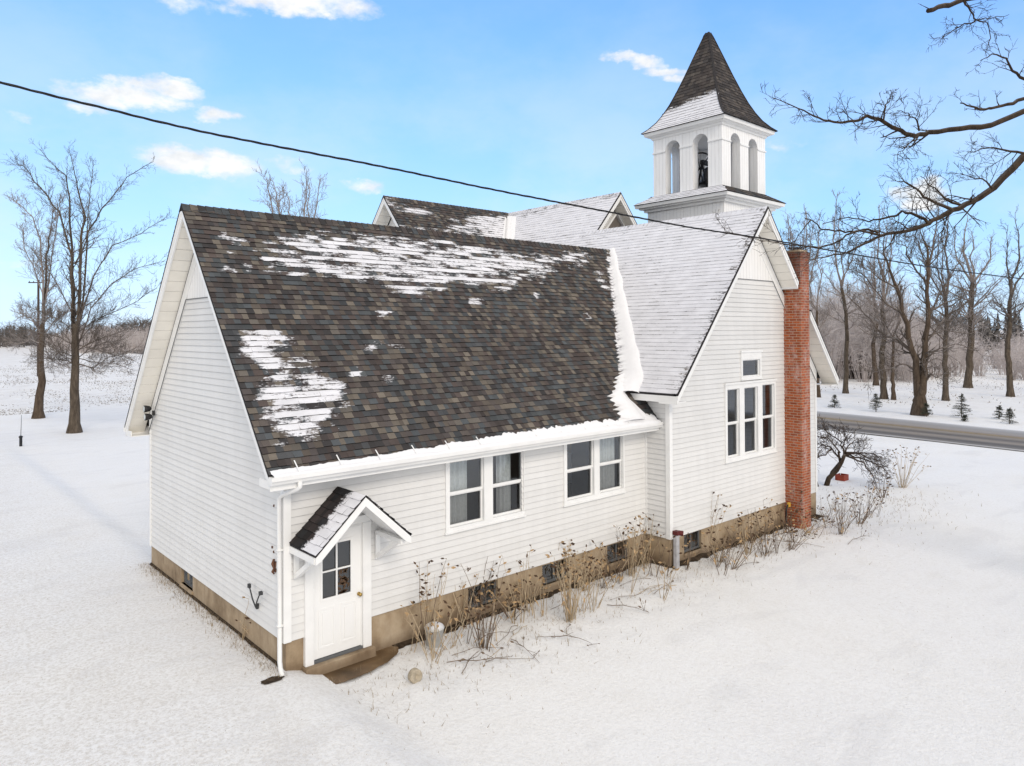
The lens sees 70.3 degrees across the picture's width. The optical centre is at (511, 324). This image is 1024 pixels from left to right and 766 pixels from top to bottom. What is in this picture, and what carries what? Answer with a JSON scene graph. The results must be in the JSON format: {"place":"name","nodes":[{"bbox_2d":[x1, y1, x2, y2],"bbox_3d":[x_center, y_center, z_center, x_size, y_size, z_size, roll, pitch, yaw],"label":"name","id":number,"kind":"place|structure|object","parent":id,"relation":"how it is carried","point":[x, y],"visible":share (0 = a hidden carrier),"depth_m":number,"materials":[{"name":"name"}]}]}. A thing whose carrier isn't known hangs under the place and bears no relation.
{"place":"outdoors","nodes":[
{"label":"outdoors","id":0,"kind":"place"},
{"bbox_2d":[0,330,1023,765],"bbox_3d":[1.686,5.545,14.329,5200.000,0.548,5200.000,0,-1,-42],"label":"ground","id":1,"kind":"structure","parent":0,"point":[928,670],"depth_m":12.19,"materials":[{"name":"snow"}]},
{"bbox_2d":[28,280,44,376],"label":"utility pole","id":2,"kind":"object","parent":1,"relation":"on","point":[38,292],"visible":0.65,"depth_m":91.89,"materials":[{"name":"brown wood"}]},
{"bbox_2d":[0,188,87,418],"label":"bare tree","id":3,"kind":"object","parent":1,"relation":"on","point":[38,411],"visible":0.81,"depth_m":46.47,"materials":[{"name":"brown plant"}]},
{"bbox_2d":[0,138,173,433],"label":"bare tree","id":4,"kind":"object","parent":1,"relation":"on","point":[74,423],"visible":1,"depth_m":39.65,"materials":[{"name":"brown plant"}]},
{"bbox_2d":[45,323,149,352],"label":"hedgerow","id":5,"kind":"object","parent":1,"relation":"on","point":[136,341],"visible":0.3,"depth_m":203.79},
{"bbox_2d":[252,158,330,217],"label":"bare tree","id":6,"kind":"object","parent":1,"relation":"on","point":[278,205],"visible":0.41,"depth_m":56.68,"materials":[{"name":"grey plant"}]},
{"bbox_2d":[323,646,397,683],"bbox_3d":[-2.497,5.456,11.538,1.870,0.001,0.607,0,-1,-42],"label":"concrete pad","id":7,"kind":"object","parent":1,"relation":"on","point":[383,656],"visible":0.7,"depth_m":11.56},
{"bbox_2d":[408,668,421,683],"bbox_3d":[-1.483,5.377,11.121,0.210,0.210,0.115,0,-1,-42],"label":"rock","id":8,"kind":"object","parent":1,"relation":"on","point":[414,675],"visible":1,"depth_m":11.08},
{"bbox_2d":[410,600,423,651],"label":"dried plant","id":9,"kind":"object","parent":1,"relation":"on","point":[412,602],"visible":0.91,"depth_m":12.31,"materials":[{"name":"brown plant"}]},
{"bbox_2d":[413,558,446,644],"bbox_3d":[-1.432,4.717,12.247,0.288,1.585,0.719,-1,-1,40],"label":"dried plant","id":10,"kind":"object","parent":1,"relation":"on","point":[421,592],"visible":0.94,"depth_m":12.22,"materials":[{"name":"beige plant"}]},
{"bbox_2d":[405,604,455,655],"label":"dried plant","id":11,"kind":"object","parent":1,"relation":"on","point":[437,626],"visible":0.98,"depth_m":11.99,"materials":[{"name":"beige plant"}]},
{"bbox_2d":[416,563,445,626],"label":"dried plant","id":12,"kind":"object","parent":1,"relation":"on","point":[425,582],"visible":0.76,"depth_m":12.72,"materials":[{"name":"beige plant"}]},
{"bbox_2d":[400,605,466,663],"bbox_3d":[-1.321,5.086,11.793,0.836,0.913,1.230,0,-1,-25],"label":"dried plant","id":13,"kind":"object","parent":1,"relation":"on","point":[440,652],"visible":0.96,"depth_m":11.80,"materials":[{"name":"beige plant"}]},
{"bbox_2d":[424,622,443,647],"bbox_3d":[-1.332,5.322,12.466,0.344,0.380,0.344,0,-1,-42],"label":"bucket","id":14,"kind":"object","parent":1,"relation":"on","point":[440,628],"visible":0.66,"depth_m":12.36,"materials":[{"name":"white plastic"}]},
{"bbox_2d":[419,560,455,649],"bbox_3d":[-1.345,4.776,12.292,0.586,1.442,0.725,-1,-1,21],"label":"dried plant","id":15,"kind":"object","parent":1,"relation":"on","point":[448,564],"visible":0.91,"depth_m":12.32,"materials":[{"name":"beige plant"}]},
{"bbox_2d":[443,582,471,647],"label":"dried plant","id":16,"kind":"object","parent":1,"relation":"on","point":[463,586],"visible":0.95,"depth_m":12.41,"materials":[{"name":"brown plant"}]},
{"bbox_2d":[452,583,468,619],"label":"dried plant","id":17,"kind":"object","parent":1,"relation":"on","point":[464,604],"visible":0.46,"depth_m":13.34,"materials":[{"name":"brown plant"}]},
{"bbox_2d":[440,601,484,643],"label":"dried plant","id":18,"kind":"object","parent":1,"relation":"on","point":[469,626],"visible":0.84,"depth_m":12.52,"materials":[{"name":"brown plant"}]},
{"bbox_2d":[453,574,481,628],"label":"dried plant","id":19,"kind":"object","parent":1,"relation":"on","point":[470,603],"visible":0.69,"depth_m":13.21,"materials":[{"name":"brown plant"}]},
{"bbox_2d":[460,558,497,608],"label":"dried plant","id":20,"kind":"object","parent":1,"relation":"on","point":[487,585],"visible":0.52,"depth_m":13.64,"materials":[{"name":"brown plant"}]},
{"bbox_2d":[123,32,838,676],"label":"church","id":21,"kind":"structure","parent":1,"relation":"on","point":[343,426],"depth_m":15.02,"materials":[{"name":"wood"}]},
{"bbox_2d":[179,570,192,594],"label":"basement window","id":22,"kind":"structure","parent":21,"relation":"in","point":[188,578],"depth_m":14.52,"materials":[{"name":"grey glass"}]},
{"bbox_2d":[303,514,371,666],"bbox_3d":[-2.778,4.220,11.652,1.170,2.175,0.127,0,-1,-42],"label":"door","id":23,"kind":"structure","parent":21,"relation":"in","point":[337,590],"depth_m":11.71,"materials":[{"name":"paint"}]},
{"bbox_2d":[467,580,499,613],"bbox_3d":[-0.701,5.139,13.872,0.930,0.525,0.530,0,-1,-42],"label":"basement window","id":24,"kind":"structure","parent":21,"relation":"in","point":[477,588],"depth_m":13.90,"materials":[{"name":"black glass"}]},
{"bbox_2d":[444,451,525,534],"bbox_3d":[-0.530,3.140,13.785,1.980,1.440,0.229,0,-1,-42],"label":"window","id":25,"kind":"structure","parent":21,"relation":"in","point":[456,490],"depth_m":13.71,"materials":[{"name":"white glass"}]},
{"bbox_2d":[0,81,1023,278],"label":"power line","id":26,"kind":"object","parent":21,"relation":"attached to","point":[152,120],"visible":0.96,"depth_m":11.68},
{"bbox_2d":[542,559,568,588],"bbox_3d":[0.745,5.143,15.165,0.970,0.525,0.530,0,-1,-42],"label":"basement window","id":27,"kind":"structure","parent":21,"relation":"in","point":[545,572],"depth_m":15.13,"materials":[{"name":"black glass"}]},
{"bbox_2d":[563,436,625,506],"bbox_3d":[1.755,3.137,15.827,2.010,1.460,0.227,0,-1,-42],"label":"window","id":28,"kind":"structure","parent":21,"relation":"in","point":[601,467],"depth_m":15.92,"materials":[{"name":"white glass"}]},
{"bbox_2d":[607,540,629,566],"bbox_3d":[2.225,5.148,16.488,0.940,0.525,0.530,0,-1,-42],"label":"basement window","id":29,"kind":"structure","parent":21,"relation":"in","point":[614,546],"depth_m":16.45,"materials":[{"name":"black glass"}]},
{"bbox_2d":[684,531,702,556],"bbox_3d":[4.088,5.142,17.240,0.900,0.550,0.530,0,-1,-42],"label":"basement window","id":30,"kind":"structure","parent":21,"relation":"in","point":[696,546],"depth_m":17.16,"materials":[{"name":"black glass"}]},
{"bbox_2d":[698,152,707,188],"bbox_3d":[6.901,-5.201,25.242,1.364,1.343,1.096,0,-1,-42],"label":"church bell","id":31,"kind":"object","parent":21,"relation":"on","point":[703,182],"visible":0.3,"depth_m":24.85,"materials":[{"name":"metal"}]},
{"bbox_2d":[723,378,777,463],"bbox_3d":[6.143,2.486,18.844,2.530,2.050,0.225,0,-1,-42],"label":"window","id":32,"kind":"structure","parent":21,"relation":"in","point":[740,454],"depth_m":18.87,"materials":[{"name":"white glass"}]},
{"bbox_2d":[740,350,762,380],"bbox_3d":[6.162,1.051,18.842,1.050,0.760,0.167,0,-1,-42],"label":"window","id":33,"kind":"structure","parent":21,"relation":"in","point":[746,355],"depth_m":18.84,"materials":[{"name":"white wood"}]},
{"bbox_2d":[784,242,816,249],"bbox_3d":[7.888,-2.143,19.970,0.961,0.249,0.908,0,-1,-42],"label":"twig nest","id":34,"kind":"object","parent":21,"relation":"on","point":[795,248],"visible":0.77,"depth_m":19.89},
{"bbox_2d":[456,562,506,630],"bbox_3d":[-0.428,4.915,13.139,0.884,1.214,0.781,0,-1,-42],"label":"dried plant","id":35,"kind":"object","parent":1,"relation":"on","point":[485,594],"visible":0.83,"depth_m":13.07,"materials":[{"name":"brown plant"}]},
{"bbox_2d":[455,586,515,648],"bbox_3d":[-0.453,4.964,12.281,0.822,1.117,0.956,-1,-1,31],"label":"dried plant","id":36,"kind":"object","parent":1,"relation":"on","point":[482,633],"visible":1,"depth_m":12.27,"materials":[{"name":"brown plant"}]},
{"bbox_2d":[149,514,827,683],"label":"soil","id":37,"kind":"structure","parent":1,"relation":"on","point":[403,644],"depth_m":14.07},
{"bbox_2d":[447,650,539,662],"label":"fallen stalk","id":38,"kind":"object","parent":1,"relation":"on","point":[491,658],"visible":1,"depth_m":11.79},
{"bbox_2d":[487,570,510,651],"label":"dried plant","id":39,"kind":"object","parent":1,"relation":"on","point":[508,571],"visible":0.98,"depth_m":12.23,"materials":[{"name":"beige plant"}]},
{"bbox_2d":[0,475,1005,763],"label":"dead grass","id":40,"kind":"structure","parent":1,"relation":"on","point":[504,613],"depth_m":13.70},
{"bbox_2d":[491,584,515,623],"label":"dried plant","id":41,"kind":"object","parent":1,"relation":"on","point":[513,606],"visible":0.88,"depth_m":13.30,"materials":[{"name":"brown plant"}]},
{"bbox_2d":[488,579,526,619],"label":"dried plant","id":42,"kind":"object","parent":1,"relation":"on","point":[505,602],"visible":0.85,"depth_m":13.59,"materials":[{"name":"brown plant"}]},
{"bbox_2d":[0,297,1023,351],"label":"woods","id":43,"kind":"object","parent":1,"relation":"on","point":[988,332],"visible":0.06,"depth_m":201.45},
{"bbox_2d":[0,363,1023,415],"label":"field stubble","id":44,"kind":"object","parent":1,"relation":"on","point":[137,374],"visible":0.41,"depth_m":69.46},
{"bbox_2d":[499,545,534,622],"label":"dried plant","id":45,"kind":"object","parent":1,"relation":"on","point":[520,585],"visible":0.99,"depth_m":13.36,"materials":[{"name":"brown plant"}]},
{"bbox_2d":[503,576,547,612],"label":"dried plant","id":46,"kind":"object","parent":1,"relation":"on","point":[527,593],"visible":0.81,"depth_m":14.01,"materials":[{"name":"brown plant"}]},
{"bbox_2d":[516,560,538,618],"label":"dried plant","id":47,"kind":"object","parent":1,"relation":"on","point":[529,574],"visible":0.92,"depth_m":13.74,"materials":[{"name":"brown plant"}]},
{"bbox_2d":[534,575,552,616],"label":"dried plant","id":48,"kind":"object","parent":1,"relation":"on","point":[544,593],"visible":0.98,"depth_m":13.80,"materials":[{"name":"brown plant"}]},
{"bbox_2d":[544,539,574,579],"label":"dried plant","id":49,"kind":"object","parent":1,"relation":"on","point":[563,543],"visible":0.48,"depth_m":15.11,"materials":[{"name":"brown plant"}]},
{"bbox_2d":[545,543,594,622],"bbox_3d":[1.136,4.812,13.483,0.896,1.421,0.919,0,-1,-42],"label":"dried plant","id":50,"kind":"object","parent":1,"relation":"on","point":[569,608],"visible":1,"depth_m":13.48,"materials":[{"name":"brown plant"}]},
{"bbox_2d":[555,549,604,612],"bbox_3d":[1.354,4.928,13.992,0.815,1.186,0.799,0,-1,-42],"label":"dried plant","id":51,"kind":"object","parent":1,"relation":"on","point":[579,580],"visible":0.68,"depth_m":13.94,"materials":[{"name":"brown plant"}]},
{"bbox_2d":[559,561,605,613],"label":"dried plant","id":52,"kind":"object","parent":1,"relation":"on","point":[603,574],"visible":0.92,"depth_m":13.79,"materials":[{"name":"brown plant"}]},
{"bbox_2d":[566,542,605,591],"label":"dried plant","id":53,"kind":"object","parent":1,"relation":"on","point":[578,570],"visible":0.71,"depth_m":15.01,"materials":[{"name":"brown plant"}]},
{"bbox_2d":[585,556,606,611],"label":"dried plant","id":54,"kind":"object","parent":1,"relation":"on","point":[588,583],"visible":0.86,"depth_m":13.94,"materials":[{"name":"brown plant"}]},
{"bbox_2d":[580,561,618,608],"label":"dried plant","id":55,"kind":"object","parent":1,"relation":"on","point":[614,576],"visible":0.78,"depth_m":14.03,"materials":[{"name":"brown plant"}]},
{"bbox_2d":[585,551,624,588],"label":"dried plant","id":56,"kind":"object","parent":1,"relation":"on","point":[603,560],"visible":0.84,"depth_m":15.20,"materials":[{"name":"brown plant"}]},
{"bbox_2d":[592,540,627,582],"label":"dried plant","id":57,"kind":"object","parent":1,"relation":"on","point":[608,567],"visible":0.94,"depth_m":15.50,"materials":[{"name":"brown plant"}]},
{"bbox_2d":[610,525,630,581],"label":"dried plant","id":58,"kind":"object","parent":1,"relation":"on","point":[621,576],"visible":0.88,"depth_m":15.63,"materials":[{"name":"brown plant"}]},
{"bbox_2d":[616,512,645,571],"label":"dried plant","id":59,"kind":"object","parent":1,"relation":"on","point":[635,552],"visible":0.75,"depth_m":16.09,"materials":[{"name":"brown plant"}]},
{"bbox_2d":[622,522,642,575],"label":"dried plant","id":60,"kind":"object","parent":1,"relation":"on","point":[627,543],"visible":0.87,"depth_m":15.96,"materials":[{"name":"brown plant"}]},
{"bbox_2d":[631,516,657,593],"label":"dried plant","id":61,"kind":"object","parent":1,"relation":"on","point":[635,518],"visible":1,"depth_m":14.94,"materials":[{"name":"brown plant"}]},
{"bbox_2d":[629,515,659,577],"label":"dried plant","id":62,"kind":"object","parent":1,"relation":"on","point":[644,550],"visible":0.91,"depth_m":15.84,"materials":[{"name":"brown plant"}]},
{"bbox_2d":[636,514,655,564],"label":"dried plant","id":63,"kind":"object","parent":1,"relation":"on","point":[651,527],"visible":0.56,"depth_m":16.70,"materials":[{"name":"brown plant"}]},
{"bbox_2d":[639,524,669,576],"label":"dried plant","id":64,"kind":"object","parent":1,"relation":"on","point":[649,555],"visible":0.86,"depth_m":15.88,"materials":[{"name":"brown plant"}]},
{"bbox_2d":[652,530,675,576],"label":"dried plant","id":65,"kind":"object","parent":1,"relation":"on","point":[674,536],"visible":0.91,"depth_m":15.91,"materials":[{"name":"brown plant"}]},
{"bbox_2d":[649,556,678,599],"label":"dried plant","id":66,"kind":"object","parent":1,"relation":"on","point":[670,588],"visible":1,"depth_m":14.47,"materials":[{"name":"brown plant"}]},
{"bbox_2d":[672,530,683,568],"bbox_3d":[3.756,5.139,16.432,0.183,0.946,0.241,1,-2,-71],"label":"vent pipe","id":67,"kind":"object","parent":1,"relation":"on","point":[676,552],"visible":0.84,"depth_m":16.41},
{"bbox_2d":[679,533,696,568],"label":"dried plant","id":68,"kind":"object","parent":1,"relation":"on","point":[688,559],"visible":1,"depth_m":16.31,"materials":[{"name":"brown plant"}]},
{"bbox_2d":[704,525,727,561],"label":"dried plant","id":69,"kind":"object","parent":1,"relation":"on","point":[717,545],"visible":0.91,"depth_m":16.82,"materials":[{"name":"brown plant"}]},
{"bbox_2d":[701,535,739,562],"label":"dried plant","id":70,"kind":"object","parent":1,"relation":"on","point":[723,547],"visible":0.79,"depth_m":16.89,"materials":[{"name":"brown plant"}]},
{"bbox_2d":[710,492,731,544],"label":"dried plant","id":71,"kind":"object","parent":1,"relation":"on","point":[716,516],"visible":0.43,"depth_m":17.52,"materials":[{"name":"brown plant"}]},
{"bbox_2d":[701,532,741,575],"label":"dried plant","id":72,"kind":"object","parent":1,"relation":"on","point":[729,552],"visible":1,"depth_m":15.96,"materials":[{"name":"brown plant"}]},
{"bbox_2d":[701,529,743,566],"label":"dried plant","id":73,"kind":"object","parent":1,"relation":"on","point":[716,554],"visible":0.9,"depth_m":16.46,"materials":[{"name":"brown plant"}]},
{"bbox_2d":[712,535,760,569],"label":"dried plant","id":74,"kind":"object","parent":1,"relation":"on","point":[736,565],"visible":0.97,"depth_m":16.43,"materials":[{"name":"brown plant"}]},
{"bbox_2d":[731,508,765,554],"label":"dried plant","id":75,"kind":"object","parent":1,"relation":"on","point":[746,550],"visible":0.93,"depth_m":17.36,"materials":[{"name":"brown plant"}]},
{"bbox_2d":[746,526,777,556],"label":"dried plant","id":76,"kind":"object","parent":1,"relation":"on","point":[753,534],"visible":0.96,"depth_m":17.30,"materials":[{"name":"brown plant"}]},
{"bbox_2d":[756,498,781,552],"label":"dried plant","id":77,"kind":"object","parent":1,"relation":"on","point":[767,529],"visible":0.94,"depth_m":17.51,"materials":[{"name":"brown plant"}]},
{"bbox_2d":[765,514,787,553],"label":"dried plant","id":78,"kind":"object","parent":1,"relation":"on","point":[775,534],"visible":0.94,"depth_m":17.50,"materials":[{"name":"brown plant"}]},
{"bbox_2d":[780,520,816,550],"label":"dried plant","id":79,"kind":"object","parent":1,"relation":"on","point":[790,542],"visible":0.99,"depth_m":17.88,"materials":[{"name":"brown plant"}]},
{"bbox_2d":[781,203,829,291],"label":"bare tree","id":80,"kind":"object","parent":1,"relation":"on","point":[791,234],"visible":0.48,"depth_m":74.39,"materials":[{"name":"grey plant"}]},
{"bbox_2d":[796,510,834,535],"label":"dried plant","id":81,"kind":"object","parent":1,"relation":"on","point":[813,524],"visible":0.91,"depth_m":19.09,"materials":[{"name":"brown plant"}]},
{"bbox_2d":[809,238,843,397],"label":"bare tree","id":82,"kind":"object","parent":1,"relation":"on","point":[820,327],"visible":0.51,"depth_m":58.40,"materials":[{"name":"brown plant"}]},
{"bbox_2d":[832,492,857,534],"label":"dried plant","id":83,"kind":"object","parent":1,"relation":"on","point":[840,531],"visible":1,"depth_m":19.17,"materials":[{"name":"brown plant"}]},
{"bbox_2d":[809,188,897,393],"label":"bare tree","id":84,"kind":"object","parent":1,"relation":"on","point":[845,389],"visible":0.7,"depth_m":61.40,"materials":[{"name":"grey plant"}]},
{"bbox_2d":[817,415,896,489],"bbox_3d":[11.537,4.402,24.946,3.033,2.665,2.538,-1,-1,22],"label":"leaning shrub","id":85,"kind":"object","parent":1,"relation":"on","point":[834,471],"visible":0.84,"depth_m":25.09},
{"bbox_2d":[838,350,878,378],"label":"brush pile","id":86,"kind":"object","parent":1,"relation":"on","point":[859,369],"visible":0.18,"depth_m":79.38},
{"bbox_2d":[845,487,887,523],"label":"dried plant","id":87,"kind":"object","parent":1,"relation":"on","point":[881,501],"visible":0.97,"depth_m":20.22,"materials":[{"name":"brown plant"}]},
{"bbox_2d":[839,233,895,385],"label":"bare tree","id":88,"kind":"object","parent":1,"relation":"on","point":[875,377],"visible":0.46,"depth_m":70.00,"materials":[{"name":"brown plant"}]},
{"bbox_2d":[715,0,1023,279],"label":"bare tree","id":89,"kind":"object","parent":1,"relation":"on","point":[1003,176],"visible":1,"depth_m":12.14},
{"bbox_2d":[868,394,881,409],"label":"fir sapling","id":90,"kind":"object","parent":1,"relation":"on","point":[877,403],"visible":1,"depth_m":47.74,"materials":[{"name":"green plant"}]},
{"bbox_2d":[862,470,894,497],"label":"dried plant","id":91,"kind":"object","parent":1,"relation":"on","point":[879,484],"visible":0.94,"depth_m":23.22,"materials":[{"name":"brown plant"}]},
{"bbox_2d":[843,199,915,398],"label":"bare tree","id":92,"kind":"object","parent":1,"relation":"on","point":[883,390],"visible":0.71,"depth_m":56.35,"materials":[{"name":"brown plant"}]},
{"bbox_2d":[872,270,906,399],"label":"bare tree","id":93,"kind":"object","parent":1,"relation":"on","point":[893,392],"visible":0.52,"depth_m":55.69,"materials":[{"name":"brown plant"}]},
{"bbox_2d":[878,445,930,487],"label":"dried plant","id":94,"kind":"object","parent":1,"relation":"on","point":[899,469],"visible":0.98,"depth_m":24.89,"materials":[{"name":"brown plant"}]},
{"bbox_2d":[837,198,992,415],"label":"bare tree","id":95,"kind":"object","parent":1,"relation":"on","point":[921,375],"visible":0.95,"depth_m":45.89,"materials":[{"name":"brown plant"}]},
{"bbox_2d":[809,270,1023,382],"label":"thicket","id":96,"kind":"object","parent":1,"relation":"on","point":[835,342],"visible":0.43,"depth_m":82.57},
{"bbox_2d":[921,402,933,416],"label":"fir sapling","id":97,"kind":"object","parent":1,"relation":"on","point":[926,405],"visible":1,"depth_m":44.95,"materials":[{"name":"green plant"}]},
{"bbox_2d":[907,192,1000,400],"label":"bare tree","id":98,"kind":"object","parent":1,"relation":"on","point":[945,390],"visible":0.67,"depth_m":54.83,"materials":[{"name":"brown plant"}]},
{"bbox_2d":[953,393,971,417],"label":"fir sapling","id":99,"kind":"object","parent":1,"relation":"on","point":[962,398],"visible":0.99,"depth_m":44.44,"materials":[{"name":"green plant"}]},
{"bbox_2d":[930,212,1014,387],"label":"bare tree","id":100,"kind":"object","parent":1,"relation":"on","point":[974,314],"visible":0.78,"depth_m":66.50,"materials":[{"name":"brown plant"}]},
{"bbox_2d":[991,405,1004,418],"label":"fir sapling","id":101,"kind":"object","parent":1,"relation":"on","point":[1000,413],"visible":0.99,"depth_m":43.56,"materials":[{"name":"green plant"}]},
{"bbox_2d":[980,205,1023,396],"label":"bare tree","id":102,"kind":"object","parent":1,"relation":"on","point":[1008,360],"visible":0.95,"depth_m":57.81,"materials":[{"name":"brown plant"}]},
{"bbox_2d":[1002,408,1017,423],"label":"fir sapling","id":103,"kind":"object","parent":1,"relation":"on","point":[1009,413],"visible":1,"depth_m":41.34,"materials":[{"name":"green plant"}]},
{"bbox_2d":[0,0,1023,333],"label":"sky","id":104,"kind":"structure","parent":0,"point":[554,100],"materials":[{"name":"blue"}]},
{"bbox_2d":[120,351,1023,450],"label":"road","id":105,"kind":"structure","parent":0,"point":[985,439],"depth_m":38.22,"materials":[{"name":"asphalt"}]},
{"bbox_2d":[820,417,1022,438],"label":"road markings","id":106,"kind":"object","parent":105,"relation":"on","point":[923,428],"visible":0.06,"depth_m":38.91,"materials":[{"name":"yellow paint"}]},
{"bbox_2d":[835,473,848,480],"bbox_3d":[11.838,5.483,26.084,0.380,0.200,0.320,0,-1,-42],"label":"crate","id":107,"kind":"object","parent":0,"point":[842,477],"visible":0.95,"depth_m":25.98,"materials":[{"name":"red paint"}]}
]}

